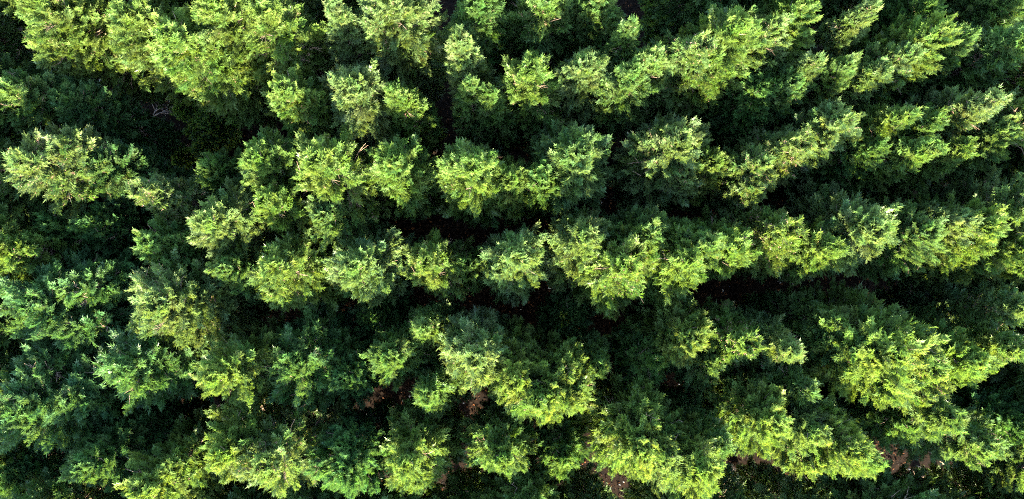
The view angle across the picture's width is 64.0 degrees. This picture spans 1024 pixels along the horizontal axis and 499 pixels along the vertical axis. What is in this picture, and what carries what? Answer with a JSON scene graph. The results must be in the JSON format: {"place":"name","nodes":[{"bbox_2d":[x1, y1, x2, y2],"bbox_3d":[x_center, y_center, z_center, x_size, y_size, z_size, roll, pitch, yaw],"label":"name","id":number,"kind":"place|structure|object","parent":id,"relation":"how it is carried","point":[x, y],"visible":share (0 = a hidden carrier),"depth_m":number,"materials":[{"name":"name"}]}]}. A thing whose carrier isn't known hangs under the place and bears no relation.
{"place":"outdoors","nodes":[
{"label":"outdoors","id":0,"kind":"place"},
{"bbox_2d":[15,0,952,498],"bbox_3d":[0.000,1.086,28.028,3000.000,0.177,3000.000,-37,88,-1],"label":"ground","id":1,"kind":"structure","parent":0,"point":[601,318],"depth_m":28.03,"materials":[{"name":"soil"}]},
{"bbox_2d":[0,66,155,141],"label":"conifer tree","id":2,"kind":"object","parent":1,"relation":"on","point":[28,95],"visible":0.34,"depth_m":20.26,"materials":[{"name":"green plant"}]},
{"bbox_2d":[0,244,156,356],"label":"conifer tree","id":3,"kind":"object","parent":1,"relation":"on","point":[80,302],"visible":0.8,"depth_m":20.04,"materials":[{"name":"green plant"}]},
{"bbox_2d":[1,122,159,226],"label":"conifer tree","id":4,"kind":"object","parent":1,"relation":"on","point":[45,160],"visible":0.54,"depth_m":19.68,"materials":[{"name":"green plant"}]},
{"bbox_2d":[0,332,166,462],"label":"conifer tree","id":5,"kind":"object","parent":1,"relation":"on","point":[64,397],"visible":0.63,"depth_m":19.76,"materials":[{"name":"green plant"}]},
{"bbox_2d":[13,0,186,111],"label":"conifer tree","id":6,"kind":"object","parent":1,"relation":"on","point":[66,36],"visible":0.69,"depth_m":20.27,"materials":[{"name":"green plant"}]},
{"bbox_2d":[46,75,188,160],"bbox_3d":[-11.201,-3.539,23.946,2.288,8.430,1.868,38,88,1],"label":"conifer tree","id":7,"kind":"object","parent":1,"relation":"on","point":[84,100],"visible":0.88,"depth_m":22.07,"materials":[{"name":"green plant"}]},
{"bbox_2d":[65,194,169,260],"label":"conifer tree","id":8,"kind":"object","parent":1,"relation":"on","point":[101,223],"visible":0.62,"depth_m":21.57,"materials":[{"name":"green plant"}]},
{"bbox_2d":[77,136,198,214],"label":"conifer tree","id":9,"kind":"object","parent":1,"relation":"on","point":[149,160],"visible":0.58,"depth_m":21.47,"materials":[{"name":"green plant"}]},
{"bbox_2d":[57,394,219,491],"bbox_3d":[-9.996,5.200,23.150,2.092,9.345,2.563,33,88,1],"label":"conifer tree","id":10,"kind":"object","parent":1,"relation":"on","point":[99,458],"visible":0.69,"depth_m":20.40,"materials":[{"name":"green plant"}]},
{"bbox_2d":[102,0,227,119],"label":"conifer tree","id":11,"kind":"object","parent":1,"relation":"on","point":[130,33],"visible":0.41,"depth_m":19.47,"materials":[{"name":"green plant"}]},
{"bbox_2d":[91,322,249,415],"bbox_3d":[-9.138,3.120,23.256,3.056,9.296,2.946,32,88,1],"label":"conifer tree","id":12,"kind":"object","parent":1,"relation":"on","point":[153,369],"visible":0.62,"depth_m":19.94,"materials":[{"name":"green plant"}]},
{"bbox_2d":[123,172,220,230],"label":"conifer tree","id":13,"kind":"object","parent":1,"relation":"on","point":[176,199],"visible":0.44,"depth_m":20.37,"materials":[{"name":"green plant"}]},
{"bbox_2d":[112,402,232,498],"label":"conifer tree","id":14,"kind":"object","parent":1,"relation":"on","point":[173,468],"visible":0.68,"depth_m":19.85,"materials":[{"name":"green plant"}]},
{"bbox_2d":[132,214,213,274],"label":"conifer tree","id":15,"kind":"object","parent":1,"relation":"on","point":[160,244],"visible":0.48,"depth_m":20.09,"materials":[{"name":"green plant"}]},
{"bbox_2d":[123,249,276,350],"bbox_3d":[-8.258,1.544,23.120,2.992,9.697,3.253,-44,88,-2],"label":"conifer tree","id":16,"kind":"object","parent":1,"relation":"on","point":[178,305],"visible":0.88,"depth_m":19.88,"materials":[{"name":"green plant"}]},
{"bbox_2d":[143,1,283,132],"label":"conifer tree","id":17,"kind":"object","parent":1,"relation":"on","point":[184,58],"visible":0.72,"depth_m":20.02,"materials":[{"name":"green plant"}]},
{"bbox_2d":[185,176,285,261],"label":"conifer tree","id":18,"kind":"object","parent":1,"relation":"on","point":[216,226],"visible":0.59,"depth_m":19.68,"materials":[{"name":"green plant"}]},
{"bbox_2d":[188,312,304,411],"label":"conifer tree","id":19,"kind":"object","parent":1,"relation":"on","point":[241,366],"visible":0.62,"depth_m":19.50,"materials":[{"name":"green plant"}]},
{"bbox_2d":[199,389,295,485],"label":"conifer tree","id":20,"kind":"object","parent":1,"relation":"on","point":[236,420],"visible":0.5,"depth_m":19.36,"materials":[{"name":"green plant"}]},
{"bbox_2d":[189,0,306,99],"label":"conifer tree","id":21,"kind":"object","parent":1,"relation":"on","point":[227,19],"visible":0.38,"depth_m":19.16,"materials":[{"name":"green plant"}]},
{"bbox_2d":[237,124,313,194],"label":"conifer tree","id":22,"kind":"object","parent":1,"relation":"on","point":[276,161],"visible":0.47,"depth_m":19.67,"materials":[{"name":"green plant"}]},
{"bbox_2d":[251,175,321,249],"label":"conifer tree","id":23,"kind":"object","parent":1,"relation":"on","point":[280,209],"visible":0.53,"depth_m":19.55,"materials":[{"name":"green plant"}]},
{"bbox_2d":[240,0,339,94],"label":"conifer tree","id":24,"kind":"object","parent":1,"relation":"on","point":[286,31],"visible":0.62,"depth_m":20.00,"materials":[{"name":"green plant"}]},
{"bbox_2d":[231,392,357,498],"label":"conifer tree","id":25,"kind":"object","parent":1,"relation":"on","point":[276,458],"visible":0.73,"depth_m":19.33,"materials":[{"name":"green plant"}]},
{"bbox_2d":[245,221,353,317],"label":"conifer tree","id":26,"kind":"object","parent":1,"relation":"on","point":[293,273],"visible":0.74,"depth_m":19.78,"materials":[{"name":"green plant"}]},
{"bbox_2d":[260,64,363,153],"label":"conifer tree","id":27,"kind":"object","parent":1,"relation":"on","point":[296,101],"visible":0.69,"depth_m":19.91,"materials":[{"name":"green plant"}]},
{"bbox_2d":[264,298,369,413],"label":"conifer tree","id":28,"kind":"object","parent":1,"relation":"on","point":[312,356],"visible":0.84,"depth_m":20.27,"materials":[{"name":"green plant"}]},
{"bbox_2d":[290,123,394,231],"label":"conifer tree","id":29,"kind":"object","parent":1,"relation":"on","point":[334,170],"visible":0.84,"depth_m":19.49,"materials":[{"name":"green plant"}]},
{"bbox_2d":[302,191,394,252],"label":"conifer tree","id":30,"kind":"object","parent":1,"relation":"on","point":[328,226],"visible":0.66,"depth_m":20.10,"materials":[{"name":"green plant"}]},
{"bbox_2d":[304,395,401,498],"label":"conifer tree","id":31,"kind":"object","parent":1,"relation":"on","point":[349,459],"visible":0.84,"depth_m":19.65,"materials":[{"name":"green plant"}]},
{"bbox_2d":[321,0,388,76],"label":"conifer tree","id":32,"kind":"object","parent":1,"relation":"on","point":[343,30],"visible":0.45,"depth_m":19.97,"materials":[{"name":"green plant"}]},
{"bbox_2d":[318,57,418,152],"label":"conifer tree","id":33,"kind":"object","parent":1,"relation":"on","point":[357,93],"visible":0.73,"depth_m":19.75,"materials":[{"name":"green plant"}]},
{"bbox_2d":[321,222,423,308],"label":"conifer tree","id":34,"kind":"object","parent":1,"relation":"on","point":[371,269],"visible":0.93,"depth_m":20.21,"materials":[{"name":"green plant"}]},
{"bbox_2d":[358,316,437,393],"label":"conifer tree","id":35,"kind":"object","parent":1,"relation":"on","point":[395,356],"visible":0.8,"depth_m":20.13,"materials":[{"name":"green plant"}]},
{"bbox_2d":[355,0,452,103],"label":"conifer tree","id":36,"kind":"object","parent":1,"relation":"on","point":[406,47],"visible":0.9,"depth_m":20.48,"materials":[{"name":"green plant"}]},
{"bbox_2d":[365,132,447,222],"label":"conifer tree","id":37,"kind":"object","parent":1,"relation":"on","point":[407,175],"visible":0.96,"depth_m":20.19,"materials":[{"name":"green plant"}]},
{"bbox_2d":[382,78,448,156],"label":"conifer tree","id":38,"kind":"object","parent":1,"relation":"on","point":[412,112],"visible":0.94,"depth_m":21.00,"materials":[{"name":"green plant"}]},
{"bbox_2d":[380,393,467,496],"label":"conifer tree","id":39,"kind":"object","parent":1,"relation":"on","point":[421,450],"visible":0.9,"depth_m":20.11,"materials":[{"name":"green plant"}]},
{"bbox_2d":[398,228,476,300],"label":"conifer tree","id":40,"kind":"object","parent":1,"relation":"on","point":[431,258],"visible":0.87,"depth_m":19.75,"materials":[{"name":"green plant"}]},
{"bbox_2d":[409,348,474,417],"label":"conifer tree","id":41,"kind":"object","parent":1,"relation":"on","point":[434,392],"visible":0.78,"depth_m":20.46,"materials":[{"name":"green plant"}]},
{"bbox_2d":[443,24,498,112],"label":"conifer tree","id":42,"kind":"object","parent":1,"relation":"on","point":[464,56],"visible":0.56,"depth_m":19.47,"materials":[{"name":"green plant"}]},
{"bbox_2d":[429,137,514,230],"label":"conifer tree","id":43,"kind":"object","parent":1,"relation":"on","point":[470,175],"visible":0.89,"depth_m":19.36,"materials":[{"name":"green plant"}]},
{"bbox_2d":[440,0,517,87],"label":"conifer tree","id":44,"kind":"object","parent":1,"relation":"on","point":[481,20],"visible":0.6,"depth_m":20.68,"materials":[{"name":"green plant"}]},
{"bbox_2d":[434,305,527,396],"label":"conifer tree","id":45,"kind":"object","parent":1,"relation":"on","point":[469,350],"visible":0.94,"depth_m":19.16,"materials":[{"name":"green plant"}]},
{"bbox_2d":[471,82,518,158],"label":"conifer tree","id":46,"kind":"object","parent":1,"relation":"on","point":[496,117],"visible":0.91,"depth_m":21.17,"materials":[{"name":"green plant"}]},
{"bbox_2d":[453,397,539,482],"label":"conifer tree","id":47,"kind":"object","parent":1,"relation":"on","point":[498,440],"visible":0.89,"depth_m":20.27,"materials":[{"name":"green plant"}]},
{"bbox_2d":[480,312,547,407],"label":"conifer tree","id":48,"kind":"object","parent":1,"relation":"on","point":[514,377],"visible":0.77,"depth_m":19.01,"materials":[{"name":"green plant"}]},
{"bbox_2d":[476,222,552,306],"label":"conifer tree","id":49,"kind":"object","parent":1,"relation":"on","point":[517,259],"visible":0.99,"depth_m":19.42,"materials":[{"name":"green plant"}]},
{"bbox_2d":[471,450,582,498],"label":"conifer tree","id":50,"kind":"object","parent":1,"relation":"on","point":[529,485],"visible":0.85,"depth_m":21.24,"materials":[{"name":"green plant"}]},
{"bbox_2d":[494,46,566,149],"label":"conifer tree","id":51,"kind":"object","parent":1,"relation":"on","point":[525,85],"visible":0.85,"depth_m":20.24,"materials":[{"name":"green plant"}]},
{"bbox_2d":[501,0,576,73],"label":"conifer tree","id":52,"kind":"object","parent":1,"relation":"on","point":[535,23],"visible":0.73,"depth_m":20.81,"materials":[{"name":"green plant"}]},
{"bbox_2d":[507,325,594,429],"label":"conifer tree","id":53,"kind":"object","parent":1,"relation":"on","point":[566,359],"visible":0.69,"depth_m":19.30,"materials":[{"name":"green plant"}]},
{"bbox_2d":[531,414,592,482],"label":"conifer tree","id":54,"kind":"object","parent":1,"relation":"on","point":[562,450],"visible":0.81,"depth_m":20.99,"materials":[{"name":"green plant"}]},
{"bbox_2d":[524,119,618,221],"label":"conifer tree","id":55,"kind":"object","parent":1,"relation":"on","point":[574,154],"visible":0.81,"depth_m":19.75,"materials":[{"name":"green plant"}]},
{"bbox_2d":[539,204,610,292],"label":"conifer tree","id":56,"kind":"object","parent":1,"relation":"on","point":[576,238],"visible":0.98,"depth_m":19.75,"materials":[{"name":"green plant"}]},
{"bbox_2d":[547,45,614,137],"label":"conifer tree","id":57,"kind":"object","parent":1,"relation":"on","point":[580,75],"visible":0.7,"depth_m":19.83,"materials":[{"name":"green plant"}]},
{"bbox_2d":[551,0,626,61],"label":"conifer tree","id":58,"kind":"object","parent":1,"relation":"on","point":[596,23],"visible":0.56,"depth_m":20.56,"materials":[{"name":"green plant"}]},
{"bbox_2d":[571,219,659,321],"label":"conifer tree","id":59,"kind":"object","parent":1,"relation":"on","point":[613,275],"visible":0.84,"depth_m":19.20,"materials":[{"name":"green plant"}]},
{"bbox_2d":[580,55,658,146],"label":"conifer tree","id":60,"kind":"object","parent":1,"relation":"on","point":[622,85],"visible":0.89,"depth_m":20.04,"materials":[{"name":"green plant"}]},
{"bbox_2d":[573,372,689,484],"bbox_3d":[2.962,4.611,22.762,2.754,10.172,2.884,-37,88,-1],"label":"conifer tree","id":61,"kind":"object","parent":1,"relation":"on","point":[639,408],"visible":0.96,"depth_m":19.51,"materials":[{"name":"green plant"}]},
{"bbox_2d":[603,316,675,390],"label":"conifer tree","id":62,"kind":"object","parent":1,"relation":"on","point":[627,348],"visible":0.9,"depth_m":21.42,"materials":[{"name":"green plant"}]},
{"bbox_2d":[605,111,713,215],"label":"conifer tree","id":63,"kind":"object","parent":1,"relation":"on","point":[654,164],"visible":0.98,"depth_m":20.05,"materials":[{"name":"green plant"}]},
{"bbox_2d":[628,216,708,314],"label":"conifer tree","id":64,"kind":"object","parent":1,"relation":"on","point":[677,269],"visible":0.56,"depth_m":19.33,"materials":[{"name":"green plant"}]},
{"bbox_2d":[625,28,718,134],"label":"conifer tree","id":65,"kind":"object","parent":1,"relation":"on","point":[694,51],"visible":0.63,"depth_m":19.63,"materials":[{"name":"green plant"}]},
{"bbox_2d":[623,289,721,368],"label":"conifer tree","id":66,"kind":"object","parent":1,"relation":"on","point":[681,338],"visible":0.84,"depth_m":20.11,"materials":[{"name":"green plant"}]},
{"bbox_2d":[651,389,732,498],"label":"conifer tree","id":67,"kind":"object","parent":1,"relation":"on","point":[702,471],"visible":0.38,"depth_m":18.77,"materials":[{"name":"green plant"}]},
{"bbox_2d":[637,0,760,46],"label":"conifer tree","id":68,"kind":"object","parent":1,"relation":"on","point":[659,18],"visible":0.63,"depth_m":22.54,"materials":[{"name":"green plant"}]},
{"bbox_2d":[672,3,768,123],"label":"conifer tree","id":69,"kind":"object","parent":1,"relation":"on","point":[736,35],"visible":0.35,"depth_m":18.89,"materials":[{"name":"green plant"}]},
{"bbox_2d":[684,204,762,286],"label":"conifer tree","id":70,"kind":"object","parent":1,"relation":"on","point":[737,253],"visible":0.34,"depth_m":19.58,"materials":[{"name":"green plant"}]},
{"bbox_2d":[678,142,779,214],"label":"conifer tree","id":71,"kind":"object","parent":1,"relation":"on","point":[748,178],"visible":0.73,"depth_m":19.81,"materials":[{"name":"green plant"}]},
{"bbox_2d":[690,294,767,376],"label":"conifer tree","id":72,"kind":"object","parent":1,"relation":"on","point":[741,340],"visible":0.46,"depth_m":19.85,"materials":[{"name":"green plant"}]},
{"bbox_2d":[678,358,794,462],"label":"conifer tree","id":73,"kind":"object","parent":1,"relation":"on","point":[750,406],"visible":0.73,"depth_m":19.52,"materials":[{"name":"green plant"}]},
{"bbox_2d":[689,69,785,149],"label":"conifer tree","id":74,"kind":"object","parent":1,"relation":"on","point":[724,121],"visible":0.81,"depth_m":20.78,"materials":[{"name":"green plant"}]},
{"bbox_2d":[710,203,809,277],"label":"conifer tree","id":75,"kind":"object","parent":1,"relation":"on","point":[775,234],"visible":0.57,"depth_m":19.85,"materials":[{"name":"green plant"}]},
{"bbox_2d":[712,302,807,373],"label":"conifer tree","id":76,"kind":"object","parent":1,"relation":"on","point":[781,343],"visible":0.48,"depth_m":19.67,"materials":[{"name":"green plant"}]},
{"bbox_2d":[708,122,818,207],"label":"conifer tree","id":77,"kind":"object","parent":1,"relation":"on","point":[788,147],"visible":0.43,"depth_m":19.57,"materials":[{"name":"green plant"}]},
{"bbox_2d":[726,397,834,469],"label":"conifer tree","id":78,"kind":"object","parent":1,"relation":"on","point":[805,433],"visible":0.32,"depth_m":19.14,"materials":[{"name":"green plant"}]},
{"bbox_2d":[731,455,830,498],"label":"conifer tree","id":79,"kind":"object","parent":1,"relation":"on","point":[767,481],"visible":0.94,"depth_m":23.10,"materials":[{"name":"green plant"}]},
{"bbox_2d":[741,0,823,78],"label":"conifer tree","id":80,"kind":"object","parent":1,"relation":"on","point":[803,11],"visible":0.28,"depth_m":19.26,"materials":[{"name":"green plant"}]},
{"bbox_2d":[730,284,852,339],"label":"conifer tree","id":81,"kind":"object","parent":1,"relation":"on","point":[780,303],"visible":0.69,"depth_m":21.34,"materials":[{"name":"green plant"}]},
{"bbox_2d":[736,216,849,285],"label":"conifer tree","id":82,"kind":"object","parent":1,"relation":"on","point":[818,251],"visible":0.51,"depth_m":19.61,"materials":[{"name":"green plant"}]},
{"bbox_2d":[767,95,865,191],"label":"conifer tree","id":83,"kind":"object","parent":1,"relation":"on","point":[837,126],"visible":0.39,"depth_m":19.43,"materials":[{"name":"green plant"}]},
{"bbox_2d":[765,125,891,201],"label":"conifer tree","id":84,"kind":"object","parent":1,"relation":"on","point":[864,156],"visible":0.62,"depth_m":20.65,"materials":[{"name":"green plant"}]},
{"bbox_2d":[779,394,879,483],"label":"conifer tree","id":85,"kind":"object","parent":1,"relation":"on","point":[847,445],"visible":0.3,"depth_m":19.03,"materials":[{"name":"green plant"}]},
{"bbox_2d":[768,176,904,280],"bbox_3d":[8.058,-0.407,22.890,2.424,10.306,2.763,-31,88,-1],"label":"conifer tree","id":86,"kind":"object","parent":1,"relation":"on","point":[864,228],"visible":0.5,"depth_m":19.55,"materials":[{"name":"green plant"}]},
{"bbox_2d":[793,0,883,60],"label":"conifer tree","id":87,"kind":"object","parent":1,"relation":"on","point":[834,37],"visible":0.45,"depth_m":19.73,"materials":[{"name":"green plant"}]},
{"bbox_2d":[792,459,940,498],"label":"conifer tree","id":88,"kind":"object","parent":1,"relation":"on","point":[885,486],"visible":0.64,"depth_m":21.69,"materials":[{"name":"green plant"}]},
{"bbox_2d":[784,277,950,411],"bbox_3d":[8.623,2.528,22.690,3.483,10.478,3.647,31,88,1],"label":"conifer tree","id":89,"kind":"object","parent":1,"relation":"on","point":[895,343],"visible":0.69,"depth_m":19.09,"materials":[{"name":"green plant"}]},
{"bbox_2d":[818,375,920,454],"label":"conifer tree","id":90,"kind":"object","parent":1,"relation":"on","point":[885,430],"visible":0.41,"depth_m":21.18,"materials":[{"name":"green plant"}]},
{"bbox_2d":[804,134,949,196],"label":"conifer tree","id":91,"kind":"object","parent":1,"relation":"on","point":[905,154],"visible":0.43,"depth_m":19.70,"materials":[{"name":"green plant"}]},
{"bbox_2d":[822,388,970,451],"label":"conifer tree","id":92,"kind":"object","parent":1,"relation":"on","point":[942,416],"visible":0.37,"depth_m":19.33,"materials":[{"name":"green plant"}]},
{"bbox_2d":[850,193,950,284],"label":"conifer tree","id":93,"kind":"object","parent":1,"relation":"on","point":[918,235],"visible":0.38,"depth_m":19.49,"materials":[{"name":"green plant"}]},
{"bbox_2d":[839,9,963,107],"bbox_3d":[9.511,-4.590,22.872,2.288,10.661,1.868,41,88,1],"label":"conifer tree","id":94,"kind":"object","parent":1,"relation":"on","point":[934,34],"visible":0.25,"depth_m":19.00,"materials":[{"name":"green plant"}]},
{"bbox_2d":[845,135,979,204],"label":"conifer tree","id":95,"kind":"object","parent":1,"relation":"on","point":[962,147],"visible":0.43,"depth_m":20.52,"materials":[{"name":"green plant"}]},
{"bbox_2d":[865,83,1010,141],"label":"conifer tree","id":96,"kind":"object","parent":1,"relation":"on","point":[969,110],"visible":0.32,"depth_m":19.18,"materials":[{"name":"green plant"}]},
{"bbox_2d":[875,389,1012,472],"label":"conifer tree","id":97,"kind":"object","parent":1,"relation":"on","point":[978,443],"visible":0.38,"depth_m":20.03,"materials":[{"name":"green plant"}]},
{"bbox_2d":[867,298,1023,370],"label":"conifer tree","id":98,"kind":"object","parent":1,"relation":"on","point":[1004,344],"visible":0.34,"depth_m":19.87,"materials":[{"name":"green plant"}]},
{"bbox_2d":[869,273,1023,329],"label":"conifer tree","id":99,"kind":"object","parent":1,"relation":"on","point":[1002,306],"visible":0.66,"depth_m":20.99,"materials":[{"name":"green plant"}]},
{"bbox_2d":[874,226,1023,293],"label":"conifer tree","id":100,"kind":"object","parent":1,"relation":"on","point":[1011,249],"visible":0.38,"depth_m":20.37,"materials":[{"name":"green plant"}]},
{"bbox_2d":[889,190,1012,277],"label":"conifer tree","id":101,"kind":"object","parent":1,"relation":"on","point":[992,225],"visible":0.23,"depth_m":19.21,"materials":[{"name":"green plant"}]},
{"bbox_2d":[890,21,1023,105],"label":"conifer tree","id":102,"kind":"object","parent":1,"relation":"on","point":[991,57],"visible":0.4,"depth_m":20.09,"materials":[{"name":"green plant"}]},
{"bbox_2d":[907,311,1006,388],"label":"conifer tree","id":103,"kind":"object","parent":1,"relation":"on","point":[970,363],"visible":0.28,"depth_m":19.08,"materials":[{"name":"green plant"}]},
{"bbox_2d":[890,162,1023,241],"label":"conifer tree","id":104,"kind":"object","parent":1,"relation":"on","point":[987,191],"visible":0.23,"depth_m":19.88,"materials":[{"name":"green plant"}]},
{"bbox_2d":[894,113,1023,190],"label":"conifer tree","id":105,"kind":"object","parent":1,"relation":"on","point":[991,143],"visible":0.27,"depth_m":19.49,"materials":[{"name":"green plant"}]},
{"bbox_2d":[944,379,1023,450],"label":"conifer tree","id":106,"kind":"object","parent":1,"relation":"on","point":[1008,417],"visible":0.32,"depth_m":20.75,"materials":[{"name":"green plant"}]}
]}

